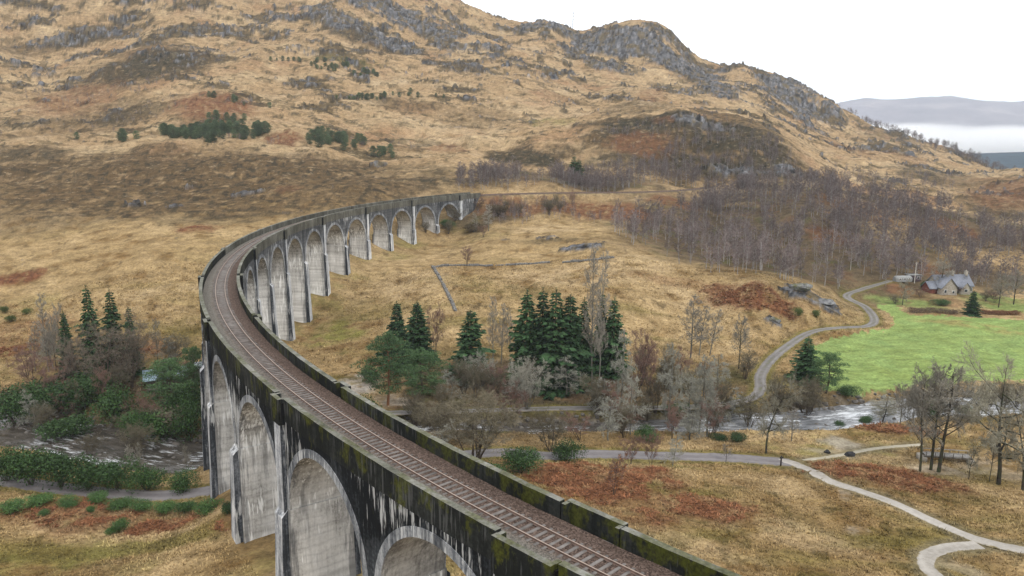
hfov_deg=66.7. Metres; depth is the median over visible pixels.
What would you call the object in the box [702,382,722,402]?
bare tree
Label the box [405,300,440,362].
spruce tree
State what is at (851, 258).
birch tree
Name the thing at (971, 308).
conifer tree
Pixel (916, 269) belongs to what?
birch tree
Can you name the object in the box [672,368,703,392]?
bare thicket
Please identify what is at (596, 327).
spruce tree
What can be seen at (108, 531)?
shrub
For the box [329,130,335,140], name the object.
young pine
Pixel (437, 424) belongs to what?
bare thicket
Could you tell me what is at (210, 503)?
shrub
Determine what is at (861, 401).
river stones
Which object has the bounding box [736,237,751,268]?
birch tree
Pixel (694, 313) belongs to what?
bare tree
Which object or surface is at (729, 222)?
birch tree
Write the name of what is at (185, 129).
young pine
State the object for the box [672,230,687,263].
birch tree
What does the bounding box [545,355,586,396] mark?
bare tree
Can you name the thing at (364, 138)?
young pine
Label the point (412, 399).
bare thicket
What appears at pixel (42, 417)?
bare thicket
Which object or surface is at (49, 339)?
bare tree
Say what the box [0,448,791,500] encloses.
road
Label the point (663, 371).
bare thicket
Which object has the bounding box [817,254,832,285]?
birch tree
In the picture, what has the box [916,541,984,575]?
gravel path
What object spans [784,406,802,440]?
bare tree
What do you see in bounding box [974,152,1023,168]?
lake
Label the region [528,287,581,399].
spruce tree
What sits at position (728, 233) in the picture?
birch tree
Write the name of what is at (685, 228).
birch tree
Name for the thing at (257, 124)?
young pine
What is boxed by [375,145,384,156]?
young pine
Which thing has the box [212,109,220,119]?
young pine
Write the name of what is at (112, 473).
shrub
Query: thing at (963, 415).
bare tree
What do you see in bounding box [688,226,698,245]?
birch tree
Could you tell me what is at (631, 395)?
bare tree
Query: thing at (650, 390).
bare thicket
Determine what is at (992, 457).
bare tree
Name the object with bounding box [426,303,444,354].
bare tree
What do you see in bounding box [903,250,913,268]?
birch tree
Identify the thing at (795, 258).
birch tree
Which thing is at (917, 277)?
shed
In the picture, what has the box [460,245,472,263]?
bare tree
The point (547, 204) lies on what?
bare thicket
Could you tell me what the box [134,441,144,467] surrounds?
bare tree
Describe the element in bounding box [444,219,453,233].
bare thicket
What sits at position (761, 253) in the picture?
birch tree
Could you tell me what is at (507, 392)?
bare tree
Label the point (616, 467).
bare tree
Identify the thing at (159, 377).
bare thicket
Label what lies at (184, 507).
shrub
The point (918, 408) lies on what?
bare tree
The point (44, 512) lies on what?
shrub
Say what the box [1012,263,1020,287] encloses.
birch tree
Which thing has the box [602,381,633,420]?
bare tree
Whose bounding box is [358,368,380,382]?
shrub
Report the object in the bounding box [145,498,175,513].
shrub
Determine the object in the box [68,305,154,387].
bare tree
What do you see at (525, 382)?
bare thicket
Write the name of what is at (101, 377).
bare tree
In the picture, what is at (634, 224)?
birch tree
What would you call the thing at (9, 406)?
shrub
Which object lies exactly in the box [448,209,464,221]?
bare thicket
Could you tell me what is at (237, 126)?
young pine
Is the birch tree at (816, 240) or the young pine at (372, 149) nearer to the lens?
the birch tree at (816, 240)
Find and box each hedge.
[905,306,960,314]
[978,309,1021,315]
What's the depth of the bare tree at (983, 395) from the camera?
165.98 m
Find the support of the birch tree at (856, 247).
on the ground at (94, 202)
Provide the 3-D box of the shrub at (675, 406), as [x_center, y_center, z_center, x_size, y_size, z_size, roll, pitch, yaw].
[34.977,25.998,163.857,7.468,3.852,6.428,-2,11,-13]
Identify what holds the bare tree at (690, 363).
on the ground at (94, 202)
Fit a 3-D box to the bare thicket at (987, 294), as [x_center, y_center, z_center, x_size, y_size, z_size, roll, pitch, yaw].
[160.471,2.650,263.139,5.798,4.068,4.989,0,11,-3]
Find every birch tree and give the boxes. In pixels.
[610,203,621,231]
[615,198,621,213]
[616,214,623,234]
[618,207,627,231]
[627,216,637,242]
[628,214,643,243]
[629,213,639,233]
[643,220,652,244]
[649,214,657,239]
[655,208,662,232]
[664,237,672,251]
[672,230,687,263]
[674,219,682,241]
[679,219,692,240]
[683,233,696,257]
[686,239,696,263]
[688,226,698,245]
[689,224,697,251]
[700,241,711,266]
[703,232,714,255]
[704,249,715,272]
[707,230,714,254]
[712,245,725,271]
[719,229,729,261]
[721,226,733,243]
[724,241,733,265]
[725,216,735,242]
[730,224,743,245]
[732,248,742,273]
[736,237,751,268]
[741,236,755,257]
[743,248,751,272]
[749,244,759,270]
[755,236,770,270]
[756,240,767,269]
[757,238,771,267]
[758,231,772,253]
[768,237,779,264]
[770,236,780,259]
[771,249,788,277]
[773,224,786,246]
[775,247,781,274]
[775,258,785,276]
[779,248,794,278]
[780,252,791,279]
[782,245,794,276]
[786,221,792,241]
[786,232,797,259]
[787,260,797,277]
[788,246,800,269]
[789,247,801,275]
[792,222,800,244]
[792,229,803,255]
[797,219,804,239]
[807,262,818,282]
[812,234,820,248]
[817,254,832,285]
[822,234,832,260]
[829,220,838,241]
[829,233,840,255]
[830,256,844,278]
[830,258,847,282]
[834,266,844,286]
[836,229,845,252]
[837,236,848,253]
[843,243,859,269]
[847,232,864,251]
[848,236,864,264]
[854,242,869,267]
[858,235,876,265]
[861,244,872,274]
[863,229,876,256]
[873,230,889,257]
[873,238,885,264]
[877,247,892,278]
[879,252,893,278]
[880,262,890,279]
[891,242,902,268]
[892,244,907,270]
[892,245,903,273]
[894,256,902,274]
[899,243,914,273]
[901,233,912,252]
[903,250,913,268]
[910,262,923,273]
[911,251,922,267]
[917,253,926,274]
[951,258,960,273]
[957,256,965,272]
[963,257,974,274]
[972,264,978,278]
[973,259,985,283]
[983,268,992,286]
[1010,266,1020,291]
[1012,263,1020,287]
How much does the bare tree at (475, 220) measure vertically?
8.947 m
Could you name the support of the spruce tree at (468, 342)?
on the ground at (94, 202)
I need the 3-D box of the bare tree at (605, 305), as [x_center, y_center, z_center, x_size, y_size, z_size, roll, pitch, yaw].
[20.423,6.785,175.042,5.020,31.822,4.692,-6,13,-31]
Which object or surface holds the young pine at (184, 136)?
on the ground at (94, 202)
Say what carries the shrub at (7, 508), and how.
on the ground at (94, 202)
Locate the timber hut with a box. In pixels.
[142,368,181,391]
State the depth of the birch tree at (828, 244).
296.60 m
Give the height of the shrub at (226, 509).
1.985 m
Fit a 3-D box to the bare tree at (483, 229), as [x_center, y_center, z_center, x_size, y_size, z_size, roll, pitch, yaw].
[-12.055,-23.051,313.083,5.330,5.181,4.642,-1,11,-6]
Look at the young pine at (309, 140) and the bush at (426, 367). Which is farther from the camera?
the young pine at (309, 140)
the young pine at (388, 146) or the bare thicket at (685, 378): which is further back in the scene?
the young pine at (388, 146)
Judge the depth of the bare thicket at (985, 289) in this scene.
268.74 m
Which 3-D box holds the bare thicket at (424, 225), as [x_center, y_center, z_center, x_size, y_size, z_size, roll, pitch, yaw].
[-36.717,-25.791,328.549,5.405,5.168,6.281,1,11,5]
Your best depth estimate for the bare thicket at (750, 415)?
158.81 m
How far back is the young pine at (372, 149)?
456.54 m
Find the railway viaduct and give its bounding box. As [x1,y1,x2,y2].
[198,192,741,575]
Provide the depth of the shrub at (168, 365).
158.53 m
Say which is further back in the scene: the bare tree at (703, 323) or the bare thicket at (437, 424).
the bare tree at (703, 323)
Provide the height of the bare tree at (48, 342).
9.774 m
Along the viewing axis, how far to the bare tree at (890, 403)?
166.72 m
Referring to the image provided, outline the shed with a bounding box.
[905,273,920,281]
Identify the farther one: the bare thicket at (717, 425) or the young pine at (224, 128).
the young pine at (224, 128)
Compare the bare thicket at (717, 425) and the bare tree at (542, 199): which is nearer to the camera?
the bare thicket at (717, 425)
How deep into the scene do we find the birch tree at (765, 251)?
274.13 m
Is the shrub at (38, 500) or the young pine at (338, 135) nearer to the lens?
the shrub at (38, 500)
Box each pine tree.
[175,345,201,393]
[348,331,419,405]
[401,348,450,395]
[807,350,851,393]
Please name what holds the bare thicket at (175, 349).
on the ground at (94, 202)
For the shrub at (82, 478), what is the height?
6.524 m
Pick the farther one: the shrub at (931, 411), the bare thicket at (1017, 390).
the bare thicket at (1017, 390)
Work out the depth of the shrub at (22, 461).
120.16 m
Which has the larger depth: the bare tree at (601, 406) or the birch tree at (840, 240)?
the birch tree at (840, 240)
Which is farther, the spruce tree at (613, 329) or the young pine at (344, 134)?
the young pine at (344, 134)
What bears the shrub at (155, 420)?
on the ground at (94, 202)
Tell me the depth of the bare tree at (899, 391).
152.90 m
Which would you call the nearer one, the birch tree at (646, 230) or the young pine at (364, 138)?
the birch tree at (646, 230)
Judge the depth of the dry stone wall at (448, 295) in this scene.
244.18 m
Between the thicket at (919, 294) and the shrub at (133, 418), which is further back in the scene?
the thicket at (919, 294)
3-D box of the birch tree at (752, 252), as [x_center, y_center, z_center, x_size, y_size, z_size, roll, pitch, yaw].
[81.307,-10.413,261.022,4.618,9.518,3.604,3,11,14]
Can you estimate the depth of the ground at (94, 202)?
350.63 m
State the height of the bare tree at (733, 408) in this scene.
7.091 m
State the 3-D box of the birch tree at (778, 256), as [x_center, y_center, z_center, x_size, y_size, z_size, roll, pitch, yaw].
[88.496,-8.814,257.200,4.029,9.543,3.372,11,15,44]
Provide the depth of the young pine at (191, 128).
447.70 m
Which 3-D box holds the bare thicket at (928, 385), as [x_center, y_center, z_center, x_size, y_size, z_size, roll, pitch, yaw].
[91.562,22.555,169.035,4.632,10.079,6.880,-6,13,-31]
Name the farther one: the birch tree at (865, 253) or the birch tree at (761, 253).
the birch tree at (865, 253)
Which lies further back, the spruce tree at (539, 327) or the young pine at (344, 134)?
the young pine at (344, 134)
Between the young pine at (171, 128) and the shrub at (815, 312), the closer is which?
the shrub at (815, 312)
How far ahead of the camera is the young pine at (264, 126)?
468.94 m
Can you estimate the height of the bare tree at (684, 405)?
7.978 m
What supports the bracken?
on the ground at (94, 202)
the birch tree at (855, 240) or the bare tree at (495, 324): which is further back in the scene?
the birch tree at (855, 240)
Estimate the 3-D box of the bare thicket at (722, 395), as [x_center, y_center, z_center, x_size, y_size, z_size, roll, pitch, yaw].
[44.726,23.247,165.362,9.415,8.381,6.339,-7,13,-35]
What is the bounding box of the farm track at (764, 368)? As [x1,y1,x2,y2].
[389,280,892,414]
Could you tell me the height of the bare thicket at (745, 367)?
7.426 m
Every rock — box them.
[769,317,780,323]
[789,283,812,291]
[818,298,835,304]
[844,451,854,456]
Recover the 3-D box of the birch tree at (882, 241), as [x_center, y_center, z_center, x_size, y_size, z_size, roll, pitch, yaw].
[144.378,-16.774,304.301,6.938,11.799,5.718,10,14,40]
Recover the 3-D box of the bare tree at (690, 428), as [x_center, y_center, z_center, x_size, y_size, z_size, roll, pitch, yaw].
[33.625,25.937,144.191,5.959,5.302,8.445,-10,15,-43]
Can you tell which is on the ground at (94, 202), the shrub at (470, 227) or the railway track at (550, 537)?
the shrub at (470, 227)
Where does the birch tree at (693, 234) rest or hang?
on the ground at (94, 202)
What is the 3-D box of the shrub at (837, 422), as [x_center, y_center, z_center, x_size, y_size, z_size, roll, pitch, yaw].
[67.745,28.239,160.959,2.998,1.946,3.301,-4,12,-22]
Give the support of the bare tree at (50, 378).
on the ground at (94, 202)
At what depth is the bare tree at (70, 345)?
170.32 m
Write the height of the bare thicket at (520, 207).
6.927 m
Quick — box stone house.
[920,270,974,294]
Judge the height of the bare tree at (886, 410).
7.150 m
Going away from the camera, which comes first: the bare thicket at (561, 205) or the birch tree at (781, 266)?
the birch tree at (781, 266)
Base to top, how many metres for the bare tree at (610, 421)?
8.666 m
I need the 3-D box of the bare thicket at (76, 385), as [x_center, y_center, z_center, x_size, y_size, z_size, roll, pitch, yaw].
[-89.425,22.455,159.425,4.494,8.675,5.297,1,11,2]
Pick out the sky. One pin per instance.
(842, 50)
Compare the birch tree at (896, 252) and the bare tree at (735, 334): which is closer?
the bare tree at (735, 334)
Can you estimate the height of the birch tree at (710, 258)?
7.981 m
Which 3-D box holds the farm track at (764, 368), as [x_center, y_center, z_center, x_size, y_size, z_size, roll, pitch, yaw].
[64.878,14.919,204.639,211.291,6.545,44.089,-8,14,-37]
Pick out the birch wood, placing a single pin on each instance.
(835, 190)
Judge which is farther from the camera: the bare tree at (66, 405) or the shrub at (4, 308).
the shrub at (4, 308)
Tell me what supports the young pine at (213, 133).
on the ground at (94, 202)
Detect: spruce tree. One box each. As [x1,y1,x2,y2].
[54,310,82,379]
[74,285,106,377]
[93,289,135,382]
[124,306,145,376]
[375,301,417,368]
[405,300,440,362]
[446,310,503,386]
[501,290,545,394]
[517,287,553,387]
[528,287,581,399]
[547,293,593,393]
[567,156,580,183]
[571,297,602,382]
[577,160,584,183]
[592,293,611,373]
[594,297,635,379]
[784,336,825,386]
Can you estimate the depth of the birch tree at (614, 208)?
311.63 m
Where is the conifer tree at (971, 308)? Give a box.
[961,291,983,316]
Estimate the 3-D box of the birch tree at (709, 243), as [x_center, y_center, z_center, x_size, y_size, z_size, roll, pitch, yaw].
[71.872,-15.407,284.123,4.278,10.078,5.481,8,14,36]
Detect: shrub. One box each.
[0,306,9,312]
[0,384,54,429]
[0,443,52,485]
[0,445,20,485]
[0,497,31,513]
[3,315,15,322]
[5,376,64,414]
[21,307,32,314]
[23,492,58,507]
[30,446,83,489]
[32,409,97,443]
[35,508,51,516]
[47,372,101,414]
[54,492,83,508]
[58,451,108,491]
[68,369,115,402]
[85,490,108,503]
[86,504,96,512]
[87,380,141,427]
[87,452,140,491]
[103,525,118,535]
[104,496,134,511]
[109,516,130,532]
[115,406,151,438]
[120,462,170,493]
[124,497,151,511]
[136,357,198,409]
[139,397,179,444]
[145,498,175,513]
[159,376,200,414]
[166,466,201,495]
[170,392,201,445]
[170,499,197,514]
[191,497,224,516]
[220,501,230,514]
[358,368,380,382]
[360,393,381,405]
[440,218,456,228]
[461,221,487,232]
[483,460,513,473]
[486,203,509,215]
[496,445,546,473]
[549,437,588,462]
[630,423,659,442]
[663,400,691,419]
[708,433,729,441]
[729,432,747,442]
[791,306,803,315]
[812,308,820,317]
[834,419,846,426]
[835,384,863,397]
[857,414,873,423]
[924,398,947,417]
[927,298,952,305]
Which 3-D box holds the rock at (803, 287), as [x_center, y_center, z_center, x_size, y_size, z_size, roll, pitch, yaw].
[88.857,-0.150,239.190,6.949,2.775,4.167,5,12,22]
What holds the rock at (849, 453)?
on the ground at (94, 202)
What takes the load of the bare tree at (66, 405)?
on the ground at (94, 202)
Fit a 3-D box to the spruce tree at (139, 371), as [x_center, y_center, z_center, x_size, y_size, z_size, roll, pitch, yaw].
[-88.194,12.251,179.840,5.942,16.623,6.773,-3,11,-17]
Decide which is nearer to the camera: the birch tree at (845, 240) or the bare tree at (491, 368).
the bare tree at (491, 368)
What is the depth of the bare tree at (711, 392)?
145.62 m
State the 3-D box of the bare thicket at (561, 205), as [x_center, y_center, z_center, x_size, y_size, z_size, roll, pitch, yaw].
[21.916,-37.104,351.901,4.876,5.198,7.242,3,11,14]
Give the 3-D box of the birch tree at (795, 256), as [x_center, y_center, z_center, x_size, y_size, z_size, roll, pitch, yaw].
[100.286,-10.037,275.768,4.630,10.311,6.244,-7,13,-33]
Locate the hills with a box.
[836,96,1023,149]
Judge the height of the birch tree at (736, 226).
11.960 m
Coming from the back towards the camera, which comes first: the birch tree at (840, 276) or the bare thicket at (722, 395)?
the birch tree at (840, 276)
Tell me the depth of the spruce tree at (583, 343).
179.82 m
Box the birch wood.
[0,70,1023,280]
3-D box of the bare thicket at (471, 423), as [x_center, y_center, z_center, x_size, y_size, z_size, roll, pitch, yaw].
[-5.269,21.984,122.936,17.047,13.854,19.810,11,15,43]
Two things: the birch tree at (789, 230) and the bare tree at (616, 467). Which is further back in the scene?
the birch tree at (789, 230)
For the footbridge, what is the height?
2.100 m
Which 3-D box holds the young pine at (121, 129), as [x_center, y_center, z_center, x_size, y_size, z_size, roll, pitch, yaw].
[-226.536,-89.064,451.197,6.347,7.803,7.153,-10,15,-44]
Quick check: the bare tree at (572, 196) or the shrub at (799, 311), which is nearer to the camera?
the shrub at (799, 311)
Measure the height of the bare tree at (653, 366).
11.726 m
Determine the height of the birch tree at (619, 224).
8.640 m
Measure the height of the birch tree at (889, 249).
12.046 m
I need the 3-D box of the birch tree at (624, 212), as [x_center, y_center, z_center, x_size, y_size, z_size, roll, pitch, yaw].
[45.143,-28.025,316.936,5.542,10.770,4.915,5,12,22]
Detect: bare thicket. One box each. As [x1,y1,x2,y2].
[25,400,57,425]
[63,378,85,411]
[74,430,108,454]
[86,365,135,392]
[110,410,136,431]
[114,419,160,456]
[151,331,191,359]
[151,356,174,398]
[398,389,422,422]
[404,396,433,425]
[408,405,449,426]
[410,399,470,440]
[414,383,525,458]
[420,222,428,232]
[432,381,462,419]
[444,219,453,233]
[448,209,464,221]
[449,358,474,396]
[455,351,495,388]
[464,360,489,398]
[479,369,510,395]
[503,199,512,209]
[504,354,552,408]
[512,203,525,215]
[517,357,544,388]
[526,405,573,451]
[542,199,555,212]
[552,193,559,206]
[555,201,564,208]
[568,372,621,408]
[585,373,606,415]
[612,402,640,437]
[629,391,657,421]
[631,343,654,385]
[641,375,668,413]
[646,365,682,388]
[654,342,680,385]
[655,358,679,387]
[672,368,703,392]
[704,377,741,414]
[704,406,729,434]
[735,393,771,426]
[737,348,761,379]
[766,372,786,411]
[766,380,792,413]
[779,376,829,415]
[797,374,827,410]
[885,293,901,302]
[919,369,944,399]
[974,378,1002,410]
[980,290,995,300]
[983,288,998,296]
[991,378,1015,406]
[992,379,1023,405]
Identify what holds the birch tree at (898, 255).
on the ground at (94, 202)
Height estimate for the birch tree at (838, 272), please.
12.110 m
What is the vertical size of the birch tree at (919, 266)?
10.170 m
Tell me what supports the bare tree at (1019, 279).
on the ground at (94, 202)
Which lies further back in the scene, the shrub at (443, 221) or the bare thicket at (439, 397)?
the shrub at (443, 221)
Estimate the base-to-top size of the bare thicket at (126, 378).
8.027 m
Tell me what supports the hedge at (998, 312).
on the ground at (94, 202)
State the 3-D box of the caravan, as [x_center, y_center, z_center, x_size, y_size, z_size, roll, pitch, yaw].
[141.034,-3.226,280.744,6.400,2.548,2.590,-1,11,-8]
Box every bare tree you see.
[4,348,53,383]
[12,343,44,375]
[15,389,55,427]
[26,321,39,370]
[32,329,60,362]
[34,293,54,371]
[35,330,59,368]
[41,366,66,393]
[44,313,57,370]
[48,301,69,345]
[48,323,91,380]
[48,387,82,416]
[55,355,79,377]
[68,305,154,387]
[89,364,111,395]
[104,318,158,387]
[120,391,158,414]
[124,444,133,470]
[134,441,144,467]
[146,404,187,435]
[149,318,160,358]
[150,397,168,411]
[155,335,179,360]
[181,444,191,468]
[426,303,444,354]
[430,419,457,441]
[434,369,475,397]
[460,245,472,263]
[470,212,478,227]
[473,197,484,209]
[477,225,487,236]
[480,364,508,393]
[481,204,491,230]
[486,376,530,421]
[487,296,499,359]
[496,303,507,363]
[501,370,528,394]
[503,309,514,361]
[535,194,546,204]
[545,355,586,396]
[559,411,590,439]
[566,190,576,202]
[580,242,605,384]
[586,377,621,415]
[594,248,614,376]
[595,397,627,440]
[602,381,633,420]
[604,451,630,494]
[608,330,639,409]
[613,404,645,432]
[615,374,652,434]
[618,435,642,464]
[629,328,657,397]
[636,350,659,393]
[641,429,663,464]
[656,342,690,425]
[657,427,684,465]
[665,399,687,438]
[666,346,692,381]
[669,397,700,432]
[673,365,711,404]
[678,295,707,356]
[678,413,711,439]
[685,358,715,385]
[686,355,725,433]
[690,354,735,436]
[693,305,710,355]
[699,353,730,385]
[699,396,730,437]
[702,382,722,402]
[705,309,722,355]
[717,388,744,416]
[720,443,733,456]
[731,312,752,368]
[751,372,805,453]
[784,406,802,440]
[869,397,904,421]
[870,395,897,413]
[892,383,910,421]
[894,362,952,471]
[898,278,914,304]
[901,357,973,469]
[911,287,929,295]
[911,364,984,472]
[930,258,955,282]
[952,339,1023,484]
[960,386,984,408]
[964,428,986,479]
[973,381,990,408]
[983,433,1003,481]
[987,273,1011,307]
[987,382,1023,490]
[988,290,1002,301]
[1003,268,1023,304]
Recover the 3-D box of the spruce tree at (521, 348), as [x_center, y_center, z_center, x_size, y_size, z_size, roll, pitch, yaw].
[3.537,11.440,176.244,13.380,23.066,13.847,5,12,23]
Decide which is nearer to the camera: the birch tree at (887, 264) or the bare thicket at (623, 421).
the bare thicket at (623, 421)
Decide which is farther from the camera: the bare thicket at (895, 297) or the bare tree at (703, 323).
the bare thicket at (895, 297)
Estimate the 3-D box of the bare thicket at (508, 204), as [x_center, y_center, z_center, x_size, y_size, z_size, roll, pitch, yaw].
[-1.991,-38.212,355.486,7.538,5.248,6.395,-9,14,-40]
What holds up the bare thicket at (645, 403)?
on the ground at (94, 202)
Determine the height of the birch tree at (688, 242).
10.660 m
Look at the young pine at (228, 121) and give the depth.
457.49 m
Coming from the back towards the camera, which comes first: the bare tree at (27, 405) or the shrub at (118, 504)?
the bare tree at (27, 405)
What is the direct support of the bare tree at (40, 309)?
on the ground at (94, 202)
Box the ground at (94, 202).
[0,0,1023,575]
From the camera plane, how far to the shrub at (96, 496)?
114.86 m
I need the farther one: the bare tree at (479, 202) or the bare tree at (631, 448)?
the bare tree at (479, 202)
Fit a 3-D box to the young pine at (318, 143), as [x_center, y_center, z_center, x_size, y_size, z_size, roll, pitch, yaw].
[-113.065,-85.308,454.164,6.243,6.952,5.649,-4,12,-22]
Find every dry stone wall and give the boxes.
[431,265,456,310]
[435,261,549,266]
[562,256,613,262]
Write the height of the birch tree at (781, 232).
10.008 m
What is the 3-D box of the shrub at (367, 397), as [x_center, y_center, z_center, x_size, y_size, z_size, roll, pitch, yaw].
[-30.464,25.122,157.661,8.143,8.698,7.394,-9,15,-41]
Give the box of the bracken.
[0,281,969,536]
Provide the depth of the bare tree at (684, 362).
180.49 m
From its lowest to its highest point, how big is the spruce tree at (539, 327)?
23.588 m
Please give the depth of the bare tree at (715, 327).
197.85 m
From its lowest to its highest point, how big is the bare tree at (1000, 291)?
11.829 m
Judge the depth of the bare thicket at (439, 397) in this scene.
158.84 m
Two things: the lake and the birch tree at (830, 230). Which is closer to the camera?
the birch tree at (830, 230)
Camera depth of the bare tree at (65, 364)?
176.38 m
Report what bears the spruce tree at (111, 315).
on the ground at (94, 202)
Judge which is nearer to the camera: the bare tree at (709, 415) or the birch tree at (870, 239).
the bare tree at (709, 415)
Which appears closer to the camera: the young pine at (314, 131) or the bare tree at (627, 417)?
the bare tree at (627, 417)
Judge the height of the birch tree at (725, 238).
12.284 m
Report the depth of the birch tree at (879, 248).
295.80 m
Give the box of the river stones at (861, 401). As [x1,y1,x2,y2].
[0,386,1023,465]
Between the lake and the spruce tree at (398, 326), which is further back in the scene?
the lake
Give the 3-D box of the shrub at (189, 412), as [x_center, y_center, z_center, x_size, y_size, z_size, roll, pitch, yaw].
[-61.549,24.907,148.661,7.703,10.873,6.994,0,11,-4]
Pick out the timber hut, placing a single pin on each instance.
(151, 382)
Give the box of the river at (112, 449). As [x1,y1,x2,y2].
[0,395,1023,473]
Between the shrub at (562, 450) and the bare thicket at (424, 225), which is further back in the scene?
the bare thicket at (424, 225)
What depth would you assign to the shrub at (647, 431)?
142.84 m
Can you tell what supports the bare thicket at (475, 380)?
on the ground at (94, 202)
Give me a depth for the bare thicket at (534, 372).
172.65 m
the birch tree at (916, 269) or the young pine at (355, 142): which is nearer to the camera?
the birch tree at (916, 269)
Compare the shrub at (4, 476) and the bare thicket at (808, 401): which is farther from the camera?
the bare thicket at (808, 401)
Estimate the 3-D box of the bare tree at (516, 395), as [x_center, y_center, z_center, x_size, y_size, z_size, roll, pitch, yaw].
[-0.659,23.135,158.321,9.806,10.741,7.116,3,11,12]
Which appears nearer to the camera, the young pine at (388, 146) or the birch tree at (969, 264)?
the birch tree at (969, 264)
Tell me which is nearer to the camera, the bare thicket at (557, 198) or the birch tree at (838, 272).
the birch tree at (838, 272)
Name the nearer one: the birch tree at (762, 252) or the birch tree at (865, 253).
the birch tree at (762, 252)
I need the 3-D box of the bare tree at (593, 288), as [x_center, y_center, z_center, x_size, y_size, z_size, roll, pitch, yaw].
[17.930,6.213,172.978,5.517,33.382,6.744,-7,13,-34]
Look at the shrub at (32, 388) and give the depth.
161.42 m
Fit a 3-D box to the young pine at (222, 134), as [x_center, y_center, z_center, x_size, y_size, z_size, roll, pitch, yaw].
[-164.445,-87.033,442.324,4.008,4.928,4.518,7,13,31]
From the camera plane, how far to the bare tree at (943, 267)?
270.82 m
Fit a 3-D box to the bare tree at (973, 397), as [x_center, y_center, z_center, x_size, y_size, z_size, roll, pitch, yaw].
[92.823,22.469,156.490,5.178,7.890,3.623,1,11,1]
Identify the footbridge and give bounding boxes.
[916,448,973,463]
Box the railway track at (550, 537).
[203,188,702,575]
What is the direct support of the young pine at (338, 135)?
on the ground at (94, 202)
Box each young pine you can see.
[115,128,126,140]
[119,131,127,141]
[132,130,140,138]
[158,123,165,134]
[159,122,168,134]
[167,126,178,137]
[175,127,182,137]
[180,126,189,137]
[182,131,188,138]
[188,126,193,136]
[201,131,211,142]
[206,112,213,121]
[208,131,216,140]
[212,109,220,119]
[219,131,225,138]
[220,124,227,133]
[223,112,229,120]
[225,120,235,129]
[231,129,236,137]
[233,122,241,133]
[239,119,245,127]
[241,130,248,138]
[249,129,255,138]
[254,123,263,134]
[254,125,263,136]
[260,120,269,132]
[306,135,313,143]
[310,129,317,139]
[314,130,323,141]
[314,136,322,146]
[317,126,326,136]
[326,135,331,144]
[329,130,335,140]
[335,131,343,141]
[339,141,347,150]
[340,132,347,140]
[350,139,357,147]
[357,133,366,142]
[360,136,367,144]
[368,145,377,155]
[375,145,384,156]
[386,143,394,152]
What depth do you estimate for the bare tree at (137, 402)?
153.96 m
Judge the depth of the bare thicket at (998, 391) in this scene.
168.68 m
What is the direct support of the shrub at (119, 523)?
on the ground at (94, 202)
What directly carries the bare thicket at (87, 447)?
on the ground at (94, 202)
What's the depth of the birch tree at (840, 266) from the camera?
275.31 m
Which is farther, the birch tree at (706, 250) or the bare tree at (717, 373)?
the birch tree at (706, 250)
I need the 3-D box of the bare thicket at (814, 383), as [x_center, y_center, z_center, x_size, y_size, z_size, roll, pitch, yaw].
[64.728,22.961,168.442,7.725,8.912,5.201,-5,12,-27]
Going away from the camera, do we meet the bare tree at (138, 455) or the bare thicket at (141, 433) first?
the bare tree at (138, 455)
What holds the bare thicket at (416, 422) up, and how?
on the ground at (94, 202)
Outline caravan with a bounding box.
[893,275,912,282]
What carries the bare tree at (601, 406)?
on the ground at (94, 202)
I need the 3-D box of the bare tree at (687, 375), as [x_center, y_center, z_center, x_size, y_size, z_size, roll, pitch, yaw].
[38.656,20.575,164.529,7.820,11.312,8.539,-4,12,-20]
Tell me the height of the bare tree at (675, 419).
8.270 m
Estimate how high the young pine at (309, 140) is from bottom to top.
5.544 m
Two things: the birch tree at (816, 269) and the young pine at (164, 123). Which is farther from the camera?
the young pine at (164, 123)
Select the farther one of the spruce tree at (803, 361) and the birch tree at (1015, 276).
the birch tree at (1015, 276)
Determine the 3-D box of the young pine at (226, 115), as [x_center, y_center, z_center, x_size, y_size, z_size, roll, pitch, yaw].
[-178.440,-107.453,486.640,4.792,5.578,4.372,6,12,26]
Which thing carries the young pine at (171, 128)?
on the ground at (94, 202)
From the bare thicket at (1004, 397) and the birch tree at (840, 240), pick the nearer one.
the bare thicket at (1004, 397)
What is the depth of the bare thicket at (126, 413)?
151.99 m
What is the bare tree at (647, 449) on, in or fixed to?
on the ground at (94, 202)
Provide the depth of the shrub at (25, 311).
221.50 m
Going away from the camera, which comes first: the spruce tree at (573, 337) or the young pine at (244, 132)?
the spruce tree at (573, 337)
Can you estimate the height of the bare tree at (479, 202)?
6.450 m
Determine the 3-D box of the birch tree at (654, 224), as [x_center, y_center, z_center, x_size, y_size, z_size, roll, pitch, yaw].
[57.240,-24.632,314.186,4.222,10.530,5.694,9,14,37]
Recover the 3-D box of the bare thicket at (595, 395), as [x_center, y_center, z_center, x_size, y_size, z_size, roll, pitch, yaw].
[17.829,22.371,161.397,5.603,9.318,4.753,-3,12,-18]
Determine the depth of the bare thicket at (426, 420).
156.94 m
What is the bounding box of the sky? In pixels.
[461,0,1023,102]
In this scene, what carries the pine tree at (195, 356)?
on the ground at (94, 202)
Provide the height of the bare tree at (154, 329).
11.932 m
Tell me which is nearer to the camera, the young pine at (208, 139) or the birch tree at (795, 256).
the birch tree at (795, 256)
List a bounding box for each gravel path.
[779,459,1023,552]
[802,444,919,460]
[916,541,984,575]
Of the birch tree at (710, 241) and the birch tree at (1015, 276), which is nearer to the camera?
the birch tree at (1015, 276)
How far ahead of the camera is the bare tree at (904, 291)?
254.81 m
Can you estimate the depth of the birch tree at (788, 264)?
250.46 m
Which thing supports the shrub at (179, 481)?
on the ground at (94, 202)
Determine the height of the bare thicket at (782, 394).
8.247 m

